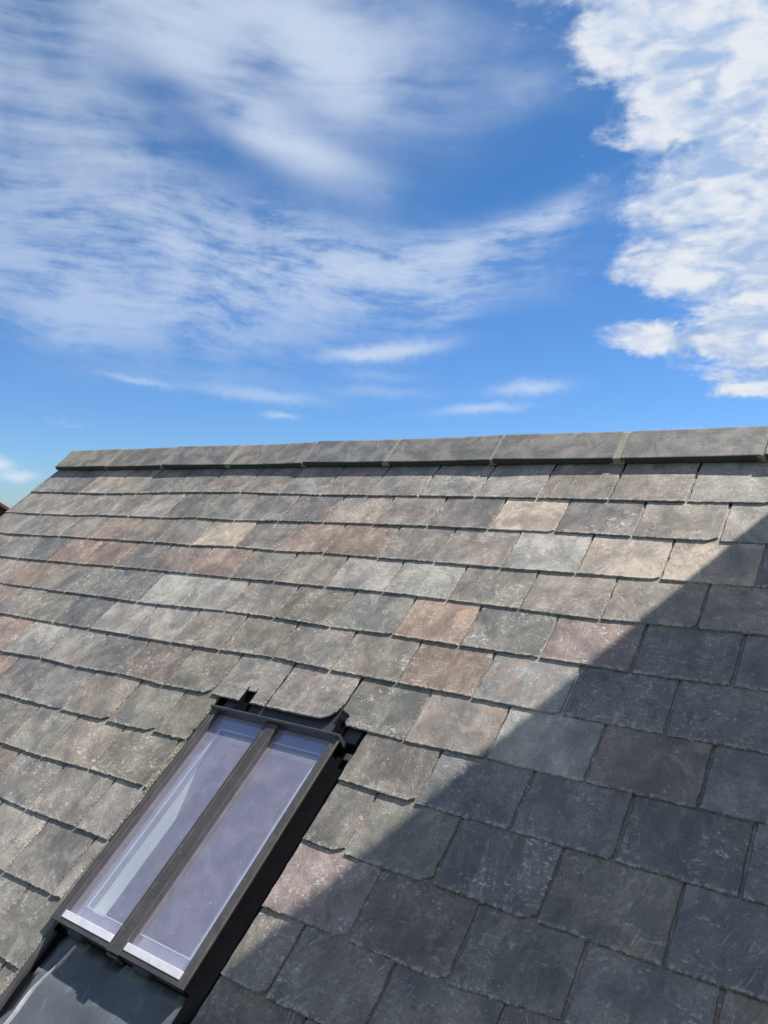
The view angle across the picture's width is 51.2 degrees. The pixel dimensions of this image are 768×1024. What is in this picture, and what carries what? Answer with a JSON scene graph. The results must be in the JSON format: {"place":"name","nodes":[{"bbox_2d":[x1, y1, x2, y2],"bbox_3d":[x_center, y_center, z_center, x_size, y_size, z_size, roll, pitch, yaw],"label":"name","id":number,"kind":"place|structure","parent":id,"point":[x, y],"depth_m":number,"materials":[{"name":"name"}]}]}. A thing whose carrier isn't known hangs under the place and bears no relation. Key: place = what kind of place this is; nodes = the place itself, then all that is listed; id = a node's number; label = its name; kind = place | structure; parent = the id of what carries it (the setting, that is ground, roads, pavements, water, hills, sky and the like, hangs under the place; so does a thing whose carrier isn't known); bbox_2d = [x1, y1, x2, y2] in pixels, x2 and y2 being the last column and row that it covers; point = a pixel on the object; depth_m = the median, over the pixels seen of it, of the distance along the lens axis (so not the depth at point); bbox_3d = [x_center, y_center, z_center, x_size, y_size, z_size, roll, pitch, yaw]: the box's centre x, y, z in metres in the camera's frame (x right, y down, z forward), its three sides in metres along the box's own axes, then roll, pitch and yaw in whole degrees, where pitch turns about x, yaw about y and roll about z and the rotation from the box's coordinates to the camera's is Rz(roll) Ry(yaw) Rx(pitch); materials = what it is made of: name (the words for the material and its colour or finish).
{"place":"outdoors","nodes":[
{"label":"outdoors","id":0,"kind":"place"},
{"bbox_2d":[0,502,9,516],"bbox_3d":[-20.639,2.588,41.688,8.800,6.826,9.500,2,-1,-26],"label":"neighbour house","id":1,"kind":"structure","parent":0,"point":[3,508],"depth_m":37.88,"materials":[{"name":"red ceramic"}]},
{"bbox_2d":[0,426,767,1023],"bbox_3d":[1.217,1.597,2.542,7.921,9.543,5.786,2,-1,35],"label":"slate roofed house","id":2,"kind":"structure","parent":0,"point":[450,730],"depth_m":2.26,"materials":[{"name":"stone"}]},
{"bbox_2d":[0,0,767,507],"label":"sky","id":3,"kind":"structure","parent":0,"point":[223,222],"materials":[{"name":"blue"}]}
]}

